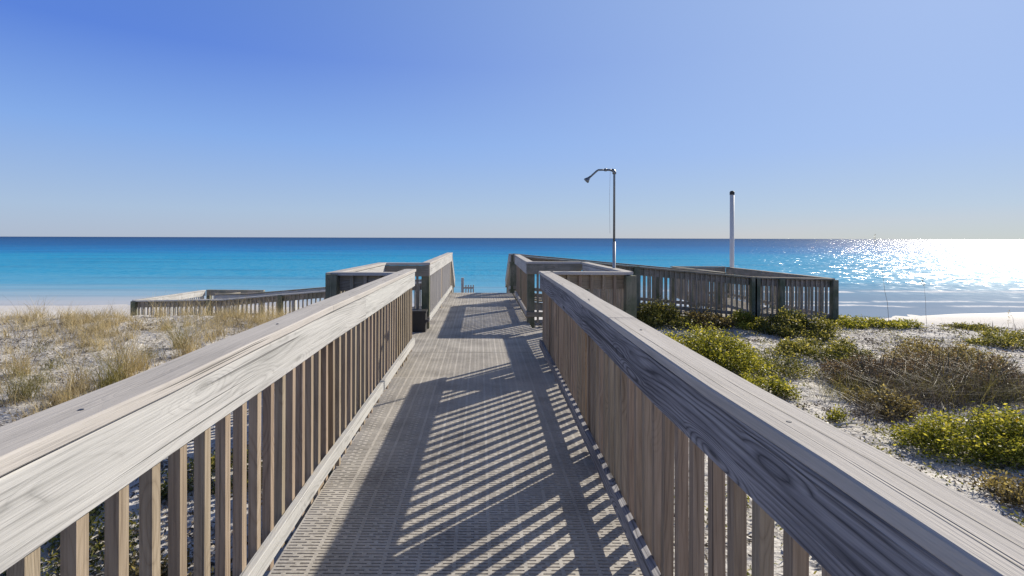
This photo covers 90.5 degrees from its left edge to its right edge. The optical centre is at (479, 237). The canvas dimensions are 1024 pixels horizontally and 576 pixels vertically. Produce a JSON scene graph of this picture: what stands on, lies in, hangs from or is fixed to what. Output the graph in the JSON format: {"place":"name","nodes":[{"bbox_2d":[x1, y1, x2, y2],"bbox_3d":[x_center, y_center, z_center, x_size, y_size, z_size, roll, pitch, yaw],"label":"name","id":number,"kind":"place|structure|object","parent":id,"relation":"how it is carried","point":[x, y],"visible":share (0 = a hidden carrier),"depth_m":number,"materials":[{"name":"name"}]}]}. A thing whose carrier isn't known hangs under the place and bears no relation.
{"place":"outdoors","nodes":[
{"label":"outdoors","id":0,"kind":"place"},
{"bbox_2d":[0,304,292,349],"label":"dune grass","id":1,"kind":"structure","parent":0,"point":[86,317],"depth_m":11.87,"materials":[{"name":"plant"}]},
{"bbox_2d":[0,237,1023,318],"bbox_3d":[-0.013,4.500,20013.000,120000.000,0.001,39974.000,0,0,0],"label":"water","id":2,"kind":"structure","parent":0,"point":[966,276],"depth_m":91.57,"materials":[{"name":"blue liquid"}]},
{"bbox_2d":[0,304,1023,575],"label":"ground","id":3,"kind":"structure","parent":0,"point":[812,392],"depth_m":7.33,"materials":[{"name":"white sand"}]},
{"bbox_2d":[0,336,20,355],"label":"grass tuft","id":4,"kind":"object","parent":3,"relation":"on","point":[9,349],"visible":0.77,"depth_m":9.40,"materials":[{"name":"plant"}]},
{"bbox_2d":[0,377,32,406],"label":"grass tuft","id":5,"kind":"object","parent":3,"relation":"on","point":[10,396],"visible":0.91,"depth_m":6.55,"materials":[{"name":"plant"}]},
{"bbox_2d":[0,314,34,338],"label":"grass tuft","id":6,"kind":"object","parent":3,"relation":"on","point":[5,333],"visible":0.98,"depth_m":10.59,"materials":[{"name":"plant"}]},
{"bbox_2d":[0,343,39,368],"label":"grass tuft","id":7,"kind":"object","parent":3,"relation":"on","point":[9,357],"visible":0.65,"depth_m":8.47,"materials":[{"name":"plant"}]},
{"bbox_2d":[0,356,43,393],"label":"grass tuft","id":8,"kind":"object","parent":3,"relation":"on","point":[9,381],"visible":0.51,"depth_m":7.21,"materials":[{"name":"plant"}]},
{"bbox_2d":[5,295,60,315],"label":"grass tuft","id":9,"kind":"object","parent":3,"relation":"on","point":[44,311],"visible":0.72,"depth_m":13.31,"materials":[{"name":"plant"}]},
{"bbox_2d":[3,388,69,421],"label":"grass tuft","id":10,"kind":"object","parent":3,"relation":"on","point":[33,409],"visible":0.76,"depth_m":6.06,"materials":[{"name":"plant"}]},
{"bbox_2d":[4,383,69,411],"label":"grass tuft","id":11,"kind":"object","parent":3,"relation":"on","point":[42,400],"visible":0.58,"depth_m":6.40,"materials":[{"name":"plant"}]},
{"bbox_2d":[0,355,75,403],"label":"grass tuft","id":12,"kind":"object","parent":3,"relation":"on","point":[23,391],"visible":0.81,"depth_m":6.79,"materials":[{"name":"beige plant"}]},
{"bbox_2d":[9,367,66,391],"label":"grass tuft","id":13,"kind":"object","parent":3,"relation":"on","point":[34,379],"visible":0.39,"depth_m":7.31,"materials":[{"name":"beige plant"}]},
{"bbox_2d":[23,334,54,351],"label":"grass tuft","id":14,"kind":"object","parent":3,"relation":"on","point":[42,346],"visible":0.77,"depth_m":9.60,"materials":[{"name":"beige plant"}]},
{"bbox_2d":[0,330,78,378],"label":"grass tuft","id":15,"kind":"object","parent":3,"relation":"on","point":[18,365],"visible":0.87,"depth_m":7.98,"materials":[{"name":"plant"}]},
{"bbox_2d":[17,357,64,383],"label":"grass tuft","id":16,"kind":"object","parent":3,"relation":"on","point":[43,375],"visible":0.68,"depth_m":7.64,"materials":[{"name":"beige plant"}]},
{"bbox_2d":[29,343,76,370],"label":"grass tuft","id":17,"kind":"object","parent":3,"relation":"on","point":[50,366],"visible":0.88,"depth_m":8.45,"materials":[{"name":"beige plant"}]},
{"bbox_2d":[4,359,121,409],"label":"grass tuft","id":18,"kind":"object","parent":3,"relation":"on","point":[60,396],"visible":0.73,"depth_m":6.55,"materials":[{"name":"plant"}]},
{"bbox_2d":[44,335,91,359],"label":"grass tuft","id":19,"kind":"object","parent":3,"relation":"on","point":[68,351],"visible":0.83,"depth_m":9.12,"materials":[{"name":"plant"}]},
{"bbox_2d":[3,502,138,575],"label":"shrub","id":20,"kind":"object","parent":3,"relation":"on","point":[98,546],"visible":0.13,"depth_m":3.53,"materials":[{"name":"green plant"}]},
{"bbox_2d":[2,340,139,394],"bbox_3d":[-5.627,1.808,7.164,1.555,0.752,1.764,0,0,-8],"label":"grass tuft","id":21,"kind":"object","parent":3,"relation":"on","point":[75,369],"visible":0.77,"depth_m":7.12,"materials":[{"name":"plant"}]},
{"bbox_2d":[57,303,92,322],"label":"grass tuft","id":22,"kind":"object","parent":3,"relation":"on","point":[71,315],"visible":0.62,"depth_m":12.17,"materials":[{"name":"plant"}]},
{"bbox_2d":[49,315,106,340],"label":"grass tuft","id":23,"kind":"object","parent":3,"relation":"on","point":[82,330],"visible":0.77,"depth_m":10.62,"materials":[{"name":"plant"}]},
{"bbox_2d":[74,324,110,350],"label":"grass tuft","id":24,"kind":"object","parent":3,"relation":"on","point":[95,347],"visible":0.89,"depth_m":9.62,"materials":[{"name":"plant"}]},
{"bbox_2d":[70,306,118,336],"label":"grass tuft","id":25,"kind":"object","parent":3,"relation":"on","point":[97,325],"visible":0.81,"depth_m":10.84,"materials":[{"name":"plant"}]},
{"bbox_2d":[57,336,163,389],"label":"grass tuft","id":26,"kind":"object","parent":3,"relation":"on","point":[108,381],"visible":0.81,"depth_m":7.39,"materials":[{"name":"beige plant"}]},
{"bbox_2d":[31,313,201,379],"bbox_3d":[-5.545,1.673,7.972,2.474,1.118,2.448,0,0,0],"label":"grass tuft","id":27,"kind":"object","parent":3,"relation":"on","point":[127,367],"visible":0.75,"depth_m":7.96,"materials":[{"name":"plant"}]},
{"bbox_2d":[101,335,135,359],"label":"grass tuft","id":28,"kind":"object","parent":3,"relation":"on","point":[118,348],"visible":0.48,"depth_m":9.14,"materials":[{"name":"plant"}]},
{"bbox_2d":[96,306,144,327],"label":"grass tuft","id":29,"kind":"object","parent":3,"relation":"on","point":[117,317],"visible":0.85,"depth_m":11.84,"materials":[{"name":"plant"}]},
{"bbox_2d":[75,326,182,371],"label":"grass tuft","id":30,"kind":"object","parent":3,"relation":"on","point":[141,362],"visible":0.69,"depth_m":8.48,"materials":[{"name":"plant"}]},
{"bbox_2d":[114,311,163,329],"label":"grass tuft","id":31,"kind":"object","parent":3,"relation":"on","point":[135,321],"visible":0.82,"depth_m":11.47,"materials":[{"name":"plant"}]},
{"bbox_2d":[90,544,193,575],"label":"shrub","id":32,"kind":"object","parent":3,"relation":"on","point":[135,571],"visible":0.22,"depth_m":3.25,"materials":[{"name":"green plant"}]},
{"bbox_2d":[138,291,174,316],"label":"grass tuft","id":33,"kind":"object","parent":3,"relation":"on","point":[155,305],"visible":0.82,"depth_m":13.34,"materials":[{"name":"plant"}]},
{"bbox_2d":[160,294,207,315],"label":"grass tuft","id":34,"kind":"object","parent":3,"relation":"on","point":[186,307],"visible":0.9,"depth_m":13.52,"materials":[{"name":"plant"}]},
{"bbox_2d":[134,310,235,357],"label":"grass tuft","id":35,"kind":"object","parent":3,"relation":"on","point":[187,350],"visible":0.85,"depth_m":9.38,"materials":[{"name":"plant"}]},
{"bbox_2d":[140,305,230,348],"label":"grass tuft","id":36,"kind":"object","parent":3,"relation":"on","point":[177,337],"visible":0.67,"depth_m":10.09,"materials":[{"name":"beige plant"}]},
{"bbox_2d":[189,331,216,350],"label":"grass tuft","id":37,"kind":"object","parent":3,"relation":"on","point":[199,343],"visible":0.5,"depth_m":9.86,"materials":[{"name":"plant"}]},
{"bbox_2d":[184,290,226,316],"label":"grass tuft","id":38,"kind":"object","parent":3,"relation":"on","point":[203,311],"visible":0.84,"depth_m":13.39,"materials":[{"name":"plant"}]},
{"bbox_2d":[160,448,261,503],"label":"shrub","id":39,"kind":"object","parent":3,"relation":"on","point":[162,485],"visible":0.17,"depth_m":4.48,"materials":[{"name":"green plant"}]},
{"bbox_2d":[192,322,229,343],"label":"grass tuft","id":40,"kind":"object","parent":3,"relation":"on","point":[214,337],"visible":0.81,"depth_m":10.62,"materials":[{"name":"plant"}]},
{"bbox_2d":[192,295,245,319],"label":"grass tuft","id":41,"kind":"object","parent":3,"relation":"on","point":[224,310],"visible":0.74,"depth_m":12.70,"materials":[{"name":"plant"}]},
{"bbox_2d":[208,319,233,337],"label":"grass tuft","id":42,"kind":"object","parent":3,"relation":"on","point":[220,329],"visible":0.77,"depth_m":11.10,"materials":[{"name":"plant"}]},
{"bbox_2d":[220,290,251,315],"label":"grass tuft","id":43,"kind":"object","parent":3,"relation":"on","point":[238,304],"visible":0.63,"depth_m":13.36,"materials":[{"name":"plant"}]},
{"bbox_2d":[232,301,265,321],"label":"grass tuft","id":44,"kind":"object","parent":3,"relation":"on","point":[249,313],"visible":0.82,"depth_m":12.40,"materials":[{"name":"plant"}]},
{"bbox_2d":[254,295,285,316],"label":"grass tuft","id":45,"kind":"object","parent":3,"relation":"on","point":[267,309],"visible":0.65,"depth_m":13.42,"materials":[{"name":"plant"}]},
{"bbox_2d":[130,282,420,316],"bbox_3d":[-5.883,2.597,15.919,10.082,2.570,0.181,0,0,0],"label":"railing","id":46,"kind":"object","parent":3,"relation":"on","point":[255,300],"visible":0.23,"depth_m":15.92,"materials":[{"name":"grey wood"}]},
{"bbox_2d":[213,279,420,314],"bbox_3d":[-5.083,2.591,17.581,8.250,2.513,0.181,0,0,0],"label":"railing","id":47,"kind":"object","parent":3,"relation":"on","point":[224,296],"visible":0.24,"depth_m":17.50,"materials":[{"name":"grey wood"}]},
{"bbox_2d":[461,278,473,292],"bbox_3d":[-0.432,2.539,17.500,0.440,2.320,0.090,0,0,0],"label":"picket panel","id":48,"kind":"object","parent":3,"relation":"on","point":[463,287],"visible":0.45,"depth_m":17.48,"materials":[{"name":"grey wood"}]},
{"bbox_2d":[268,293,674,575],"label":"boardwalk deck","id":49,"kind":"structure","parent":3,"relation":"on","point":[467,453],"depth_m":3.26,"materials":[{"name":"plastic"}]},
{"bbox_2d":[0,269,415,575],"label":"railing","id":50,"kind":"object","parent":49,"relation":"attached to","point":[330,367],"visible":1,"depth_m":1.79,"materials":[{"name":"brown wood"}]},
{"bbox_2d":[325,262,386,293],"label":"railing","id":51,"kind":"object","parent":49,"relation":"attached to","point":[377,267],"visible":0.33,"depth_m":7.49,"materials":[{"name":"grey wood"}]},
{"bbox_2d":[325,272,394,298],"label":"railing","id":52,"kind":"object","parent":49,"relation":"attached to","point":[336,283],"visible":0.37,"depth_m":6.03,"materials":[{"name":"grey wood"}]},
{"bbox_2d":[385,263,429,328],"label":"railing","id":53,"kind":"object","parent":49,"relation":"attached to","point":[422,271],"visible":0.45,"depth_m":8.64,"materials":[{"name":"grey wood"}]},
{"bbox_2d":[412,309,429,331],"bbox_3d":[-1.024,1.373,8.430,0.360,0.345,0.260,0,0,0],"label":"black box","id":54,"kind":"object","parent":49,"relation":"on","point":[420,319],"visible":0.71,"depth_m":8.31,"materials":[{"name":"plastic"}]},
{"bbox_2d":[422,253,452,321],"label":"railing","id":55,"kind":"object","parent":49,"relation":"attached to","point":[440,277],"visible":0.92,"depth_m":10.61,"materials":[{"name":"grey wood"}]},
{"bbox_2d":[514,254,530,318],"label":"railing","id":56,"kind":"object","parent":49,"relation":"attached to","point":[521,279],"visible":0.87,"depth_m":10.73,"materials":[{"name":"grey wood"}]},
{"bbox_2d":[526,261,581,327],"bbox_3d":[1.356,1.389,9.341,1.000,1.900,0.180,0,0,0],"label":"railing","id":57,"kind":"object","parent":49,"relation":"attached to","point":[534,268],"visible":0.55,"depth_m":9.26,"materials":[{"name":"grey wood"}]},
{"bbox_2d":[552,271,636,318],"bbox_3d":[1.489,1.394,6.639,1.066,1.900,0.180,0,0,0],"label":"railing","id":58,"kind":"object","parent":49,"relation":"attached to","point":[626,281],"visible":0.45,"depth_m":6.64,"materials":[{"name":"grey wood"}]},
{"bbox_2d":[581,262,632,310],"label":"railing","id":59,"kind":"object","parent":49,"relation":"attached to","point":[587,266],"visible":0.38,"depth_m":7.63,"materials":[{"name":"grey wood"}]},
{"bbox_2d":[584,168,615,267],"bbox_3d":[1.780,0.263,7.500,0.489,2.585,0.087,0,0,0],"label":"outdoor shower","id":60,"kind":"object","parent":59,"relation":"attached to","point":[613,171],"visible":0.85,"depth_m":7.49,"materials":[{"name":"metal"}]},
{"bbox_2d":[538,271,1023,575],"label":"railing","id":61,"kind":"object","parent":49,"relation":"attached to","point":[657,415],"visible":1,"depth_m":1.47,"materials":[{"name":"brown wood"}]},
{"bbox_3d":[0.024,2.185,15.195,1.738,1.230,1.450,0,0,0],"label":"wooden stairs","id":62,"kind":"object","parent":49,"relation":"attached to","visible":0},
{"bbox_2d":[451,256,454,292],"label":"stair railing","id":63,"kind":"object","parent":62,"relation":"attached to","point":[452,278],"visible":0.29,"depth_m":15.17,"materials":[{"name":"grey wood"}]},
{"bbox_2d":[505,254,513,293],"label":"stair railing","id":64,"kind":"object","parent":62,"relation":"attached to","point":[509,281],"visible":0.57,"depth_m":14.46,"materials":[{"name":"grey wood"}]},
{"bbox_2d":[3,318,1023,568],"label":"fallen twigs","id":65,"kind":"object","parent":3,"relation":"on","point":[717,328],"visible":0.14,"depth_m":9.05,"materials":[{"name":"brown wood"}]},
{"bbox_2d":[513,253,724,309],"bbox_3d":[3.942,1.662,14.481,6.006,2.413,0.181,0,0,0],"label":"railing","id":66,"kind":"object","parent":3,"relation":"on","point":[683,302],"visible":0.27,"depth_m":14.44,"materials":[{"name":"grey wood"}]},
{"bbox_2d":[516,256,756,321],"bbox_3d":[3.928,1.662,12.819,6.066,2.421,0.181,0,0,0],"label":"railing","id":67,"kind":"object","parent":3,"relation":"on","point":[640,271],"visible":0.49,"depth_m":12.82,"materials":[{"name":"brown wood"}]},
{"bbox_2d":[513,293,818,321],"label":"beach ramp","id":68,"kind":"structure","parent":3,"relation":"on","point":[683,311],"depth_m":14.70,"materials":[{"name":"grey wood"}]},
{"bbox_2d":[670,266,726,309],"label":"railing","id":69,"kind":"object","parent":68,"relation":"attached to","point":[723,301],"visible":0.27,"depth_m":16.39,"materials":[{"name":"grey wood"}]},
{"bbox_2d":[676,266,725,307],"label":"railing","id":70,"kind":"object","parent":68,"relation":"attached to","point":[718,268],"visible":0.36,"depth_m":18.42,"materials":[{"name":"grey wood"}]},
{"bbox_2d":[637,295,695,329],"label":"shrub","id":71,"kind":"object","parent":3,"relation":"on","point":[652,314],"visible":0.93,"depth_m":12.37,"materials":[{"name":"green plant"}]},
{"bbox_2d":[680,305,738,330],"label":"shrub","id":72,"kind":"object","parent":3,"relation":"on","point":[699,319],"visible":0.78,"depth_m":12.29,"materials":[{"name":"green plant"}]},
{"bbox_2d":[657,319,775,379],"bbox_3d":[3.791,1.849,8.799,2.709,0.947,2.050,0,0,0],"label":"shrub","id":73,"kind":"object","parent":3,"relation":"on","point":[719,349],"visible":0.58,"depth_m":8.48,"materials":[{"name":"green plant"}]},
{"bbox_2d":[730,191,734,266],"bbox_3d":[9.197,0.982,18.500,0.166,5.390,0.166,0,0,0],"label":"white pole","id":74,"kind":"object","parent":3,"relation":"on","point":[732,193],"visible":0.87,"depth_m":18.44,"materials":[{"name":"metal"}]},
{"bbox_2d":[713,308,767,329],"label":"shrub","id":75,"kind":"object","parent":3,"relation":"on","point":[745,319],"visible":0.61,"depth_m":12.41,"materials":[{"name":"green plant"}]},
{"bbox_2d":[740,369,804,399],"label":"shrub","id":76,"kind":"object","parent":3,"relation":"on","point":[780,387],"visible":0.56,"depth_m":7.32,"materials":[{"name":"green plant"}]},
{"bbox_2d":[726,267,834,318],"bbox_3d":[9.005,1.994,15.673,0.181,1.926,5.466,0,0,0],"label":"railing","id":77,"kind":"object","parent":3,"relation":"on","point":[743,272],"visible":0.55,"depth_m":15.63,"materials":[{"name":"grey wood"}]},
{"bbox_2d":[540,320,1023,574],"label":"green ground cover","id":78,"kind":"object","parent":3,"relation":"on","point":[941,477],"visible":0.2,"depth_m":6.25,"materials":[{"name":"green plant"}]},
{"bbox_2d":[754,343,824,379],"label":"shrub","id":79,"kind":"object","parent":3,"relation":"on","point":[797,367],"visible":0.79,"depth_m":8.53,"materials":[{"name":"green plant"}]},
{"bbox_2d":[755,277,838,321],"bbox_3d":[7.964,1.959,12.819,2.092,1.939,0.181,0,0,0],"label":"railing","id":80,"kind":"object","parent":3,"relation":"on","point":[780,283],"visible":0.65,"depth_m":12.82,"materials":[{"name":"grey wood"}]},
{"bbox_2d":[752,305,845,341],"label":"shrub","id":81,"kind":"object","parent":3,"relation":"on","point":[790,324],"visible":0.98,"depth_m":11.47,"materials":[{"name":"green plant"}]},
{"bbox_2d":[772,334,878,365],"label":"shrub","id":82,"kind":"object","parent":3,"relation":"on","point":[837,348],"visible":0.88,"depth_m":9.42,"materials":[{"name":"green plant"}]},
{"bbox_2d":[821,404,854,422],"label":"shrub","id":83,"kind":"object","parent":3,"relation":"on","point":[836,415],"visible":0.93,"depth_m":6.26,"materials":[{"name":"green plant"}]},
{"bbox_2d":[833,422,861,426],"bbox_3d":[4.391,2.228,6.078,0.489,0.038,0.046,0,0,-20],"label":"driftwood stick","id":84,"kind":"object","parent":3,"relation":"on","point":[840,424],"visible":0.74,"depth_m":6.07,"materials":[{"name":"grey wood"}]},
{"bbox_2d":[777,359,965,409],"bbox_3d":[5.318,2.049,7.287,1.952,0.538,2.117,0,0,0],"label":"grass tuft","id":85,"kind":"object","parent":3,"relation":"on","point":[840,388],"visible":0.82,"depth_m":7.30,"materials":[{"name":"brown plant"}]},
{"bbox_2d":[794,383,948,431],"bbox_3d":[5.006,2.112,6.550,1.511,0.391,1.801,0,0,-38],"label":"grass tuft","id":86,"kind":"object","parent":3,"relation":"on","point":[863,409],"visible":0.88,"depth_m":6.45,"materials":[{"name":"brown plant"}]},
{"bbox_2d":[824,314,923,328],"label":"shrub","id":87,"kind":"object","parent":3,"relation":"on","point":[847,320],"visible":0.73,"depth_m":12.27,"materials":[{"name":"green plant"}]},
{"bbox_2d":[837,384,924,420],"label":"shrub","id":88,"kind":"object","parent":3,"relation":"on","point":[904,411],"visible":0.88,"depth_m":6.63,"materials":[{"name":"brown plant"}]},
{"bbox_2d":[813,347,963,402],"bbox_3d":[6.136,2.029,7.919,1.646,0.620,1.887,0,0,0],"label":"shrub","id":89,"kind":"object","parent":3,"relation":"on","point":[858,363],"visible":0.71,"depth_m":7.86,"materials":[{"name":"brown plant"}]},
{"bbox_2d":[863,342,968,386],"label":"grass tuft","id":90,"kind":"object","parent":3,"relation":"on","point":[918,360],"visible":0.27,"depth_m":8.40,"materials":[{"name":"brown plant"}]},
{"bbox_2d":[848,359,997,417],"bbox_3d":[6.038,2.032,7.153,1.787,0.578,2.045,0,0,20],"label":"grass tuft","id":91,"kind":"object","parent":3,"relation":"on","point":[925,399],"visible":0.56,"depth_m":7.00,"materials":[{"name":"brown plant"}]},
{"bbox_2d":[847,355,1021,414],"bbox_3d":[6.614,1.983,6.989,2.369,0.648,2.444,0,0,0],"label":"grass tuft","id":92,"kind":"object","parent":3,"relation":"on","point":[958,399],"visible":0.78,"depth_m":7.00,"materials":[{"name":"brown plant"}]},
{"bbox_2d":[862,351,1018,412],"bbox_3d":[6.572,1.980,7.206,2.287,0.641,2.186,0,0,26],"label":"grass tuft","id":93,"kind":"object","parent":3,"relation":"on","point":[941,386],"visible":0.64,"depth_m":7.11,"materials":[{"name":"brown plant"}]},
{"bbox_2d":[878,336,1007,369],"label":"shrub","id":94,"kind":"object","parent":3,"relation":"on","point":[908,343],"visible":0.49,"depth_m":9.13,"materials":[{"name":"brown plant"}]},
{"bbox_2d":[866,342,1023,405],"bbox_3d":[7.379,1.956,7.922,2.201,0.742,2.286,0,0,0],"label":"shrub","id":95,"kind":"object","parent":3,"relation":"on","point":[984,365],"visible":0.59,"depth_m":7.70,"materials":[{"name":"brown plant"}]},
{"bbox_2d":[884,401,1023,472],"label":"shrub","id":96,"kind":"object","parent":3,"relation":"on","point":[1001,426],"visible":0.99,"depth_m":5.37,"materials":[{"name":"green plant"}]},
{"bbox_2d":[896,340,1023,377],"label":"grass tuft","id":97,"kind":"object","parent":3,"relation":"on","point":[961,357],"visible":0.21,"depth_m":8.38,"materials":[{"name":"brown plant"}]},
{"bbox_2d":[916,351,1023,413],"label":"grass tuft","id":98,"kind":"object","parent":3,"relation":"on","point":[1002,395],"visible":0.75,"depth_m":6.96,"materials":[{"name":"brown plant"}]},
{"bbox_2d":[938,321,1008,331],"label":"shrub","id":99,"kind":"object","parent":3,"relation":"on","point":[974,326],"visible":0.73,"depth_m":12.26,"materials":[{"name":"green plant"}]},
{"bbox_2d":[947,347,1023,404],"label":"grass tuft","id":100,"kind":"object","parent":3,"relation":"on","point":[1004,381],"visible":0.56,"depth_m":7.18,"materials":[{"name":"brown plant"}]},
{"bbox_2d":[957,328,1023,350],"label":"shrub","id":101,"kind":"object","parent":3,"relation":"on","point":[1013,337],"visible":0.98,"depth_m":10.43,"materials":[{"name":"green plant"}]},
{"bbox_2d":[968,467,1023,509],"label":"shrub","id":102,"kind":"object","parent":3,"relation":"on","point":[1005,485],"visible":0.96,"depth_m":4.49,"materials":[{"name":"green plant"}]},
{"bbox_3d":[-5.958,2.799,18.100,9.991,0.668,4.100,0,0,0],"label":"beach ramp","id":103,"kind":"object","parent":3,"relation":"on","visible":0},
{"bbox_2d":[132,290,205,315],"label":"railing","id":104,"kind":"object","parent":103,"relation":"attached to","point":[186,295],"visible":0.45,"depth_m":18.23,"materials":[{"name":"grey wood"}]},
{"bbox_2d":[206,290,264,316],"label":"railing","id":105,"kind":"object","parent":103,"relation":"attached to","point":[209,294],"visible":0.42,"depth_m":20.15,"materials":[{"name":"grey wood"}]},
{"bbox_2d":[0,0,1023,239],"label":"sky","id":106,"kind":"structure","parent":0,"point":[823,119],"materials":[{"name":"blue"}]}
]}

